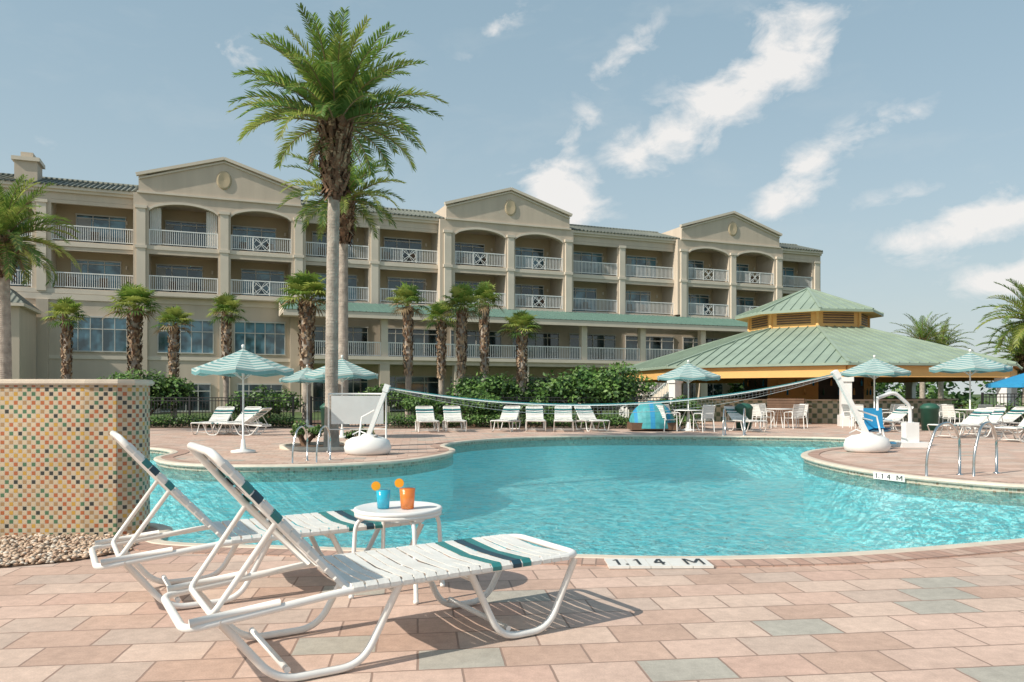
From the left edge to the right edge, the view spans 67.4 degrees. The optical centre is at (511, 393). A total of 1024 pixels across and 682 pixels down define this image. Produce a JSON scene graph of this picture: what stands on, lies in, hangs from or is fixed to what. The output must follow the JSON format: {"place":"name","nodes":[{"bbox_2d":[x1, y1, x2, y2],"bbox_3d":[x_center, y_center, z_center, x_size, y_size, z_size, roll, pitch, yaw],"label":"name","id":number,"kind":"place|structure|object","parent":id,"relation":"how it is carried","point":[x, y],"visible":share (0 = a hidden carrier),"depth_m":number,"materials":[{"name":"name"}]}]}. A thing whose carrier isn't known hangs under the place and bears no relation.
{"place":"outdoors","nodes":[
{"label":"outdoors","id":0,"kind":"place"},
{"bbox_2d":[0,422,1023,681],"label":"paved deck","id":1,"kind":"structure","parent":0,"point":[914,620],"depth_m":4.45,"materials":[{"name":"stone"}]},
{"bbox_2d":[0,173,81,378],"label":"date palm","id":2,"kind":"object","parent":1,"relation":"on","point":[12,243],"visible":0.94,"depth_m":24.85,"materials":[{"name":"green plant"}]},
{"bbox_2d":[0,533,138,566],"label":"gravel bed","id":3,"kind":"object","parent":1,"relation":"on","point":[26,549],"visible":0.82,"depth_m":6.33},
{"bbox_2d":[0,385,149,536],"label":"tiled faces","id":4,"kind":"object","parent":1,"relation":"on","point":[69,464],"visible":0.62,"depth_m":6.98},
{"bbox_2d":[0,379,154,385],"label":"wall cap","id":5,"kind":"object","parent":4,"relation":"on","point":[76,382],"depth_m":6.96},
{"bbox_2d":[190,407,234,434],"bbox_3d":[-9.705,0.863,25.006,0.698,0.863,2.057,0,0,1],"label":"lounge chair","id":6,"kind":"object","parent":1,"relation":"on","point":[224,413],"visible":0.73,"depth_m":25.55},
{"bbox_2d":[210,407,261,434],"bbox_3d":[-9.001,0.863,25.168,0.698,0.863,2.057,0,0,13],"label":"lounge chair","id":7,"kind":"object","parent":1,"relation":"on","point":[249,412],"visible":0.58,"depth_m":25.73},
{"bbox_2d":[202,408,271,435],"bbox_3d":[-8.621,0.863,24.120,2.057,0.863,0.698,0,0,8],"label":"lounge chair","id":8,"kind":"object","parent":1,"relation":"on","point":[263,411],"visible":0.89,"depth_m":23.94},
{"bbox_2d":[191,344,293,453],"bbox_3d":[-5.950,0.100,17.000,1.999,2.401,1.999,0,0,11],"label":"patio umbrella","id":9,"kind":"object","parent":1,"relation":"on","point":[242,362],"visible":1,"depth_m":16.56,"materials":[{"name":"fabric"}]},
{"bbox_2d":[89,431,423,608],"bbox_3d":[-1.667,0.767,5.213,2.097,1.062,0.721,0,0,-31],"label":"lounge chair","id":10,"kind":"object","parent":1,"relation":"on","point":[127,560],"visible":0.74,"depth_m":4.99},
{"bbox_2d":[292,426,308,462],"bbox_3d":[-4.053,1.056,14.696,0.078,0.888,0.697,0,0,10],"label":"grab rail","id":11,"kind":"object","parent":1,"relation":"on","point":[303,427],"visible":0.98,"depth_m":14.81,"materials":[{"name":"silver metal"}]},
{"bbox_2d":[279,365,324,427],"bbox_3d":[-8.000,0.075,30.000,2.040,2.450,2.040,0,0,22],"label":"patio umbrella","id":12,"kind":"object","parent":1,"relation":"on","point":[298,377],"visible":0.67,"depth_m":29.36,"materials":[{"name":"fabric"}]},
{"bbox_2d":[279,441,345,450],"bbox_3d":[-4.450,1.258,18.600,2.280,0.080,2.280,0,0,0],"label":"palm planter","id":13,"kind":"object","parent":1,"relation":"on","point":[299,447],"visible":0.48,"depth_m":17.79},
{"bbox_2d":[290,419,323,445],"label":"shrub","id":14,"kind":"object","parent":13,"relation":"in","point":[314,432],"visible":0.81,"depth_m":19.15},
{"bbox_2d":[227,2,447,446],"bbox_3d":[-4.091,-3.829,18.502,5.218,10.259,5.376,0,0,0],"label":"date palm","id":15,"kind":"object","parent":13,"relation":"in","point":[333,91],"visible":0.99,"depth_m":18.15,"materials":[{"name":"green plant"}]},
{"bbox_2d":[343,426,374,438],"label":"shrub","id":16,"kind":"object","parent":13,"relation":"in","point":[349,435],"visible":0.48,"depth_m":19.11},
{"bbox_2d":[320,403,324,425],"bbox_3d":[-6.800,0.810,28.500,0.640,0.980,0.640,0,0,0],"label":"trash bin","id":17,"kind":"object","parent":1,"relation":"on","point":[322,407],"visible":0.21,"depth_m":28.27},
{"bbox_2d":[316,425,331,462],"bbox_3d":[-3.654,1.056,14.896,0.078,0.888,0.697,0,0,10],"label":"grab rail","id":18,"kind":"object","parent":1,"relation":"on","point":[322,427],"visible":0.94,"depth_m":14.94,"materials":[{"name":"silver metal"}]},
{"bbox_2d":[276,133,405,426],"bbox_3d":[-6.707,-4.527,30.529,5.317,11.653,5.344,0,0,0],"label":"date palm","id":19,"kind":"object","parent":1,"relation":"on","point":[348,216],"visible":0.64,"depth_m":30.32,"materials":[{"name":"green plant"}]},
{"bbox_2d":[304,355,377,438],"bbox_3d":[-5.000,0.075,22.600,2.040,2.450,2.040,0,0,-6],"label":"patio umbrella","id":20,"kind":"object","parent":1,"relation":"on","point":[347,370],"visible":0.78,"depth_m":22.10,"materials":[{"name":"fabric"}]},
{"bbox_2d":[326,393,386,452],"bbox_3d":[-3.500,0.640,17.400,1.320,1.320,0.700,0,0,-9],"label":"rules board","id":21,"kind":"object","parent":1,"relation":"on","point":[349,409],"visible":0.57,"depth_m":17.37,"materials":[{"name":"white paint"}]},
{"bbox_2d":[344,384,390,455],"bbox_3d":[-3.100,0.540,16.500,1.012,1.520,0.782,0,0,0],"label":"base and pole","id":22,"kind":"object","parent":1,"relation":"on","point":[368,443],"visible":1,"depth_m":16.28,"materials":[{"name":"white paint"}]},
{"bbox_2d":[161,442,577,681],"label":"lounge chair","id":23,"kind":"object","parent":1,"relation":"on","point":[293,541],"visible":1,"depth_m":3.91,"materials":[{"name":"plastic"}]},
{"bbox_2d":[355,383,410,423],"bbox_3d":[-5.742,0.437,33.198,2.884,1.812,1.933,0,0,0],"label":"shrub","id":24,"kind":"object","parent":1,"relation":"on","point":[377,389],"visible":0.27,"depth_m":32.78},
{"bbox_2d":[349,501,444,604],"bbox_3d":[-0.745,1.018,5.030,0.587,0.561,0.585,0,0,0],"label":"side table","id":25,"kind":"object","parent":1,"relation":"on","point":[395,512],"visible":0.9,"depth_m":4.88,"materials":[{"name":"white paint"}]},
{"bbox_2d":[371,481,390,508],"bbox_3d":[-0.844,0.657,4.995,0.115,0.176,0.099,0,0,-37],"label":"cocktail cup","id":26,"kind":"object","parent":25,"relation":"on","point":[383,498],"visible":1,"depth_m":4.97,"materials":[{"name":"glass"}]},
{"bbox_2d":[395,478,414,508],"bbox_3d":[-0.685,0.647,4.994,0.122,0.196,0.109,0,0,37],"label":"cocktail cup","id":27,"kind":"object","parent":25,"relation":"on","point":[407,496],"visible":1,"depth_m":4.96,"materials":[{"name":"orange plastic"}]},
{"bbox_2d":[415,406,439,432],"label":"lounge chair","id":28,"kind":"object","parent":1,"relation":"on","point":[424,414],"visible":1,"depth_m":26.98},
{"bbox_2d":[150,420,711,428],"bbox_3d":[-7.250,1.296,33.300,29.500,0.001,9.400,0,0,0],"label":"planting bed","id":29,"kind":"object","parent":1,"relation":"on","point":[468,427],"visible":0.11,"depth_m":29.66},
{"bbox_2d":[41,296,89,378],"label":"sabal palm","id":30,"kind":"object","parent":29,"relation":"on","point":[64,307],"visible":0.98,"depth_m":35.83,"materials":[{"name":"green plant"}]},
{"bbox_2d":[100,280,164,377],"bbox_3d":[-18.171,-2.091,36.957,2.911,6.797,3.148,0,0,16],"label":"sabal palm","id":31,"kind":"object","parent":29,"relation":"on","point":[129,295],"visible":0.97,"depth_m":36.78,"materials":[{"name":"green plant"}]},
{"bbox_2d":[96,368,197,415],"bbox_3d":[-16.066,0.119,33.135,4.617,2.465,3.072,0,0,-11],"label":"bush","id":32,"kind":"object","parent":29,"relation":"on","point":[168,387],"visible":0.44,"depth_m":32.93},
{"bbox_2d":[150,305,195,421],"bbox_3d":[-15.424,-1.396,35.026,2.168,5.400,2.193,0,0,-14],"label":"sabal palm","id":33,"kind":"object","parent":29,"relation":"on","point":[175,314],"visible":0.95,"depth_m":34.85,"materials":[{"name":"green plant"}]},
{"bbox_2d":[150,396,293,426],"bbox_3d":[-16.305,0.695,30.796,15.530,1.210,0.184,0,0,5],"label":"metal fence","id":34,"kind":"object","parent":29,"relation":"on","point":[189,400],"visible":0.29,"depth_m":30.41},
{"bbox_2d":[150,413,295,427],"bbox_3d":[-13.760,1.009,29.600,11.036,0.629,0.693,0,0,0],"label":"hedge","id":35,"kind":"object","parent":29,"relation":"on","point":[182,421],"visible":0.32,"depth_m":29.52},
{"bbox_2d":[223,384,304,419],"bbox_3d":[-10.507,0.465,33.010,3.469,1.779,2.651,0,0,0],"label":"shrub","id":36,"kind":"object","parent":29,"relation":"on","point":[276,403],"visible":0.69,"depth_m":32.47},
{"bbox_2d":[273,270,325,422],"bbox_3d":[-9.152,-2.155,34.011,2.966,6.925,3.207,0,0,-28],"label":"sabal palm","id":37,"kind":"object","parent":29,"relation":"on","point":[301,283],"visible":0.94,"depth_m":33.72,"materials":[{"name":"green plant"}]},
{"bbox_2d":[400,394,450,425],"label":"shrub","id":38,"kind":"object","parent":29,"relation":"on","point":[410,405],"visible":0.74,"depth_m":30.54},
{"bbox_2d":[439,280,484,417],"bbox_3d":[-2.167,-1.899,34.020,2.295,6.412,2.123,0,0,19],"label":"sabal palm","id":39,"kind":"object","parent":29,"relation":"on","point":[463,295],"visible":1,"depth_m":33.81,"materials":[{"name":"green plant"}]},
{"bbox_2d":[450,389,505,426],"bbox_3d":[-1.272,0.561,30.534,2.391,1.570,2.069,0,0,0],"label":"shrub","id":40,"kind":"object","parent":29,"relation":"on","point":[470,409],"visible":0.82,"depth_m":30.15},
{"bbox_2d":[310,396,672,426],"bbox_3d":[-0.780,0.695,31.379,14.551,1.210,1.212,0,0,-2],"label":"metal fence","id":41,"kind":"object","parent":29,"relation":"on","point":[516,400],"visible":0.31,"depth_m":31.38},
{"bbox_2d":[446,370,544,423],"bbox_3d":[-0.693,0.145,33.307,4.360,2.414,3.234,0,0,-22],"label":"bush","id":42,"kind":"object","parent":29,"relation":"on","point":[496,385],"visible":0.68,"depth_m":32.72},
{"bbox_2d":[494,309,542,423],"bbox_3d":[0.386,-1.183,33.001,2.278,4.976,2.274,0,0,-40],"label":"sabal palm","id":43,"kind":"object","parent":29,"relation":"on","point":[523,319],"visible":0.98,"depth_m":32.80,"materials":[{"name":"green plant"}]},
{"bbox_2d":[518,394,557,425],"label":"shrub","id":44,"kind":"object","parent":29,"relation":"on","point":[545,407],"visible":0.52,"depth_m":30.79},
{"bbox_2d":[384,413,703,427],"bbox_3d":[1.186,1.014,29.281,12.142,0.619,1.294,0,0,3],"label":"hedge","id":45,"kind":"object","parent":29,"relation":"on","point":[615,422],"visible":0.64,"depth_m":29.31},
{"bbox_2d":[532,361,656,417],"bbox_3d":[3.414,-0.041,32.677,5.166,2.788,4.226,0,0,0],"label":"bush","id":46,"kind":"object","parent":29,"relation":"on","point":[608,383],"visible":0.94,"depth_m":31.76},
{"bbox_2d":[660,395,701,417],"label":"shrub","id":47,"kind":"object","parent":29,"relation":"on","point":[680,405],"visible":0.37,"depth_m":31.33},
{"bbox_2d":[442,406,466,431],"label":"lounge chair","id":48,"kind":"object","parent":1,"relation":"on","point":[451,413],"visible":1,"depth_m":27.31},
{"bbox_2d":[490,406,520,431],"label":"lounge chair","id":49,"kind":"object","parent":1,"relation":"on","point":[509,413],"visible":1,"depth_m":27.47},
{"bbox_2d":[525,406,545,431],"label":"lounge chair","id":50,"kind":"object","parent":1,"relation":"on","point":[534,410],"visible":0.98,"depth_m":27.57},
{"bbox_2d":[553,406,573,431],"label":"lounge chair","id":51,"kind":"object","parent":1,"relation":"on","point":[567,408],"visible":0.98,"depth_m":27.54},
{"bbox_2d":[124,435,1023,567],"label":"swimming pool","id":52,"kind":"structure","parent":1,"relation":"in","point":[728,501],"depth_m":14.24,"materials":[{"name":"liquid"}]},
{"bbox_2d":[574,406,609,431],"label":"lounge chair","id":53,"kind":"object","parent":1,"relation":"on","point":[585,411],"visible":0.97,"depth_m":27.47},
{"bbox_2d":[627,401,677,429],"bbox_3d":[4.950,0.750,27.100,1.600,1.000,1.200,0,0,0],"label":"cabana lounger","id":54,"kind":"object","parent":1,"relation":"on","point":[644,418],"visible":0.86,"depth_m":26.62,"materials":[{"name":"blue fabric"}]},
{"bbox_2d":[604,558,713,568],"bbox_3d":[1.108,1.282,5.832,0.780,0.025,0.270,0,0,-1],"label":"depth marker","id":55,"kind":"object","parent":1,"relation":"on","point":[638,563],"visible":1,"depth_m":5.78,"materials":[{"name":"white tile"}]},
{"bbox_2d":[656,405,676,430],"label":"patio chair","id":56,"kind":"object","parent":1,"relation":"on","point":[662,411],"visible":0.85,"depth_m":26.51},
{"bbox_2d":[674,410,702,430],"bbox_3d":[6.200,0.926,27.000,1.020,0.736,1.020,0,0,0],"label":"patio table","id":57,"kind":"object","parent":1,"relation":"on","point":[687,417],"visible":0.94,"depth_m":26.99,"materials":[{"name":"white paint"}]},
{"bbox_2d":[657,360,720,430],"bbox_3d":[6.200,0.051,27.000,2.080,2.499,2.080,0,0,-40],"label":"patio umbrella","id":58,"kind":"object","parent":1,"relation":"on","point":[688,372],"visible":0.98,"depth_m":26.47,"materials":[{"name":"fabric"}]},
{"bbox_2d":[693,405,714,431],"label":"patio chair","id":59,"kind":"object","parent":1,"relation":"on","point":[708,414],"visible":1,"depth_m":26.00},
{"bbox_2d":[722,408,726,434],"bbox_3d":[6.668,0.995,24.138,0.098,1.110,0.871,0,0,20],"label":"grab rail","id":60,"kind":"object","parent":1,"relation":"on","point":[724,424],"visible":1,"depth_m":24.43,"materials":[{"name":"silver metal"}]},
{"bbox_2d":[735,403,752,430],"bbox_3d":[8.300,0.810,27.500,0.640,0.980,0.640,0,0,0],"label":"trash bin","id":61,"kind":"object","parent":1,"relation":"on","point":[739,407],"visible":0.71,"depth_m":27.27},
{"bbox_2d":[743,408,746,435],"bbox_3d":[7.268,0.995,24.038,0.098,1.110,0.871,0,0,20],"label":"grab rail","id":62,"kind":"object","parent":1,"relation":"on","point":[744,423],"visible":1,"depth_m":24.36,"materials":[{"name":"silver metal"}]},
{"bbox_2d":[724,406,767,431],"bbox_3d":[8.086,0.863,26.684,0.698,0.863,2.057,0,0,-10],"label":"lounge chair","id":63,"kind":"object","parent":1,"relation":"on","point":[734,414],"visible":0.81,"depth_m":27.06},
{"bbox_2d":[751,404,771,427],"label":"patio chair","id":64,"kind":"object","parent":1,"relation":"on","point":[756,410],"visible":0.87,"depth_m":28.89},
{"bbox_2d":[755,404,774,426],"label":"patio chair","id":65,"kind":"object","parent":1,"relation":"on","point":[764,412],"visible":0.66,"depth_m":30.35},
{"bbox_2d":[766,408,792,427],"bbox_3d":[10.200,0.926,29.300,1.020,0.736,1.020,0,0,0],"label":"patio table","id":66,"kind":"object","parent":1,"relation":"on","point":[778,409],"visible":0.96,"depth_m":29.29,"materials":[{"name":"white paint"}]},
{"bbox_2d":[784,404,804,428],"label":"patio chair","id":67,"kind":"object","parent":1,"relation":"on","point":[799,412],"visible":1,"depth_m":28.25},
{"bbox_2d":[788,404,808,427],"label":"patio chair","id":68,"kind":"object","parent":1,"relation":"on","point":[806,407],"visible":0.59,"depth_m":29.49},
{"bbox_2d":[841,404,855,427],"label":"patio chair","id":69,"kind":"object","parent":1,"relation":"on","point":[846,413],"visible":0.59,"depth_m":29.22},
{"bbox_2d":[851,405,863,428],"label":"patio chair","id":70,"kind":"object","parent":1,"relation":"on","point":[860,408],"visible":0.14,"depth_m":27.70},
{"bbox_2d":[830,370,890,452],"bbox_3d":[7.807,0.379,17.200,1.298,1.842,0.782,0,0,0],"label":"base and pole","id":71,"kind":"object","parent":1,"relation":"on","point":[865,441],"visible":1,"depth_m":17.05,"materials":[{"name":"white paint"}]},
{"bbox_2d":[389,374,833,413],"bbox_3d":[2.285,-0.013,16.850,9.957,0.909,0.015,0,0,-4],"label":"net","id":72,"kind":"object","parent":71,"relation":"attached to","point":[612,404],"visible":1,"depth_m":16.83,"materials":[{"name":"fabric"}]},
{"bbox_2d":[840,355,910,407],"bbox_3d":[13.400,-0.072,28.400,2.284,2.744,2.284,0,0,17],"label":"patio umbrella","id":73,"kind":"object","parent":1,"relation":"on","point":[874,367],"visible":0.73,"depth_m":27.80,"materials":[{"name":"fabric"}]},
{"bbox_2d":[854,406,913,431],"bbox_3d":[12.783,0.863,26.362,2.057,0.863,0.698,0,0,-20],"label":"lounge chair","id":74,"kind":"object","parent":1,"relation":"on","point":[895,412],"visible":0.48,"depth_m":26.46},
{"bbox_2d":[883,404,901,427],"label":"patio chair","id":75,"kind":"object","parent":1,"relation":"on","point":[891,409],"visible":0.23,"depth_m":28.98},
{"bbox_2d":[882,405,904,428],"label":"patio chair","id":76,"kind":"object","parent":1,"relation":"on","point":[896,407],"visible":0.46,"depth_m":27.39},
{"bbox_2d":[862,391,928,447],"bbox_3d":[9.391,0.619,18.690,1.517,1.362,1.020,0,0,0],"label":"pool lift","id":77,"kind":"object","parent":1,"relation":"on","point":[909,433],"visible":0.91,"depth_m":18.78,"materials":[{"name":"white paint"}]},
{"bbox_2d":[920,403,939,430],"bbox_3d":[14.900,0.810,27.400,0.640,0.980,0.640,0,0,0],"label":"trash bin","id":78,"kind":"object","parent":1,"relation":"on","point":[929,413],"visible":0.88,"depth_m":27.18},
{"bbox_2d":[925,422,962,475],"bbox_3d":[6.851,0.995,12.187,0.871,1.110,0.097,0,0,-25],"label":"grab rail","id":79,"kind":"object","parent":1,"relation":"on","point":[931,442],"visible":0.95,"depth_m":12.18,"materials":[{"name":"silver metal"}]},
{"bbox_2d":[937,404,959,428],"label":"patio chair","id":80,"kind":"object","parent":1,"relation":"on","point":[940,410],"visible":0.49,"depth_m":28.96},
{"bbox_2d":[941,405,964,428],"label":"patio chair","id":81,"kind":"object","parent":1,"relation":"on","point":[952,413],"visible":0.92,"depth_m":27.58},
{"bbox_2d":[927,408,995,437],"bbox_3d":[13.383,0.863,22.862,2.057,0.863,0.698,0,0,-20],"label":"lounge chair","id":82,"kind":"object","parent":1,"relation":"on","point":[983,413],"visible":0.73,"depth_m":22.92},
{"bbox_2d":[955,409,983,428],"bbox_3d":[16.700,0.926,28.000,1.020,0.736,1.020,0,0,0],"label":"patio table","id":83,"kind":"object","parent":1,"relation":"on","point":[966,412],"visible":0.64,"depth_m":27.96,"materials":[{"name":"white paint"}]},
{"bbox_2d":[929,349,1012,429],"bbox_3d":[16.700,-0.170,28.000,2.448,2.940,2.448,0,0,2],"label":"patio umbrella","id":84,"kind":"object","parent":1,"relation":"on","point":[969,362],"visible":0.82,"depth_m":27.49,"materials":[{"name":"fabric"}]},
{"bbox_2d":[956,407,1006,434],"bbox_3d":[14.776,0.863,24.172,2.057,0.863,0.698,0,0,-35],"label":"lounge chair","id":85,"kind":"object","parent":1,"relation":"on","point":[996,414],"visible":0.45,"depth_m":24.37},
{"bbox_2d":[971,404,992,428],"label":"patio chair","id":86,"kind":"object","parent":1,"relation":"on","point":[985,405],"visible":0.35,"depth_m":28.63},
{"bbox_2d":[972,421,999,475],"bbox_3d":[7.634,0.995,12.379,0.871,1.110,0.097,0,0,-35],"label":"grab rail","id":87,"kind":"object","parent":1,"relation":"on","point":[976,445],"visible":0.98,"depth_m":12.35,"materials":[{"name":"silver metal"}]},
{"bbox_2d":[957,396,1023,423],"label":"hedge","id":88,"kind":"object","parent":1,"relation":"on","point":[1010,406],"visible":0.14,"depth_m":31.66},
{"bbox_2d":[963,407,1023,433],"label":"lounge chair","id":89,"kind":"object","parent":1,"relation":"on","point":[1012,415],"visible":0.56,"depth_m":25.58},
{"bbox_2d":[981,392,1023,426],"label":"metal fence","id":90,"kind":"object","parent":1,"relation":"on","point":[982,397],"visible":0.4,"depth_m":30.12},
{"bbox_2d":[985,373,1023,387],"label":"patio umbrella","id":91,"kind":"object","parent":1,"relation":"on","point":[1016,381],"visible":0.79,"depth_m":26.33,"materials":[{"name":"blue fabric"}]},
{"bbox_2d":[991,419,1023,442],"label":"lounge chair","id":92,"kind":"object","parent":1,"relation":"on","point":[1016,429],"visible":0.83,"depth_m":20.83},
{"bbox_2d":[999,426,1023,440],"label":"lounge chair","id":93,"kind":"object","parent":1,"relation":"on","point":[1013,432],"visible":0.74,"depth_m":21.21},
{"bbox_2d":[0,0,1023,393],"label":"sky","id":94,"kind":"structure","parent":0,"point":[885,138],"materials":[{"name":"blue"}]},
{"bbox_2d":[150,394,1022,421],"bbox_3d":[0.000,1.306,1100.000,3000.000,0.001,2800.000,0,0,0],"label":"ground","id":95,"kind":"structure","parent":0,"point":[297,415],"depth_m":51.27,"materials":[{"name":"green plant"}]},
{"bbox_2d":[10,288,41,378],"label":"hotel annex","id":96,"kind":"object","parent":95,"relation":"on","point":[24,311],"visible":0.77,"depth_m":45.96,"materials":[{"name":"paint"}]},
{"bbox_2d":[206,292,246,405],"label":"sabal palm","id":97,"kind":"object","parent":95,"relation":"on","point":[226,305],"visible":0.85,"depth_m":37.81,"materials":[{"name":"green plant"}]},
{"bbox_2d":[385,282,432,420],"bbox_3d":[-4.865,-2.008,35.997,2.193,6.627,2.168,0,0,33],"label":"sabal palm","id":98,"kind":"object","parent":95,"relation":"on","point":[407,293],"visible":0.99,"depth_m":35.85,"materials":[{"name":"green plant"}]},
{"bbox_2d":[0,152,822,412],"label":"walls","id":99,"kind":"structure","parent":95,"relation":"on","point":[228,192],"depth_m":57.73,"materials":[{"name":"paint"}]},
{"bbox_2d":[10,211,792,410],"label":"windows","id":100,"kind":"structure","parent":99,"relation":"attached to","point":[264,343],"depth_m":57.05,"materials":[{"name":"clear glass"}]},
{"bbox_2d":[21,213,794,411],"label":"window frames","id":101,"kind":"structure","parent":99,"relation":"attached to","point":[400,281],"depth_m":58.23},
{"bbox_2d":[10,222,811,360],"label":"railings","id":102,"kind":"object","parent":99,"relation":"on","point":[615,273],"visible":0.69,"depth_m":58.47,"materials":[{"name":"metal"}]},
{"bbox_2d":[0,170,822,326],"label":"roofs","id":103,"kind":"structure","parent":99,"relation":"on","point":[375,307],"depth_m":60.65,"materials":[{"name":"metal"}]},
{"bbox_2d":[27,208,797,314],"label":"drapes and chairs","id":104,"kind":"object","parent":99,"relation":"on","point":[155,220],"visible":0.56,"depth_m":53.34,"materials":[{"name":"fabric"}]},
{"bbox_2d":[419,299,456,415],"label":"sabal palm","id":105,"kind":"object","parent":95,"relation":"on","point":[437,309],"visible":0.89,"depth_m":37.87,"materials":[{"name":"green plant"}]},
{"bbox_2d":[469,280,504,381],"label":"sabal palm","id":106,"kind":"object","parent":95,"relation":"on","point":[484,291],"visible":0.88,"depth_m":37.81,"materials":[{"name":"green plant"}]},
{"bbox_2d":[639,383,668,404],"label":"staircase","id":107,"kind":"structure","parent":95,"relation":"on","point":[663,391],"depth_m":61.04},
{"bbox_2d":[619,287,1022,425],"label":"pool bar pavilion","id":108,"kind":"structure","parent":95,"relation":"on","point":[805,334],"depth_m":35.55,"materials":[{"name":"green metal"}]},
{"bbox_2d":[727,358,1021,408],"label":"distant trees","id":109,"kind":"object","parent":95,"relation":"on","point":[932,392],"visible":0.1,"depth_m":67.31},
{"bbox_2d":[890,312,957,397],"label":"date palm","id":110,"kind":"object","parent":95,"relation":"on","point":[922,332],"visible":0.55,"depth_m":57.67,"materials":[{"name":"green plant"}]},
{"bbox_2d":[916,317,974,398],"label":"date palm","id":111,"kind":"object","parent":95,"relation":"on","point":[941,385],"visible":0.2,"depth_m":59.53,"materials":[{"name":"green plant"}]},
{"bbox_2d":[973,279,1023,353],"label":"date palm","id":112,"kind":"object","parent":95,"relation":"on","point":[1019,327],"visible":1,"depth_m":37.74,"materials":[{"name":"green plant"}]},
{"bbox_2d":[975,318,1023,415],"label":"date palm","id":113,"kind":"object","parent":95,"relation":"on","point":[1018,356],"visible":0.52,"depth_m":40.97,"materials":[{"name":"green plant"}]},
{"bbox_2d":[873,472,904,481],"bbox_3d":[6.108,1.344,12.447,0.025,0.112,0.585,0,0,-25],"label":"depth marker","id":114,"kind":"object","parent":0,"point":[889,476],"visible":1,"depth_m":12.43,"materials":[{"name":"white tile"}]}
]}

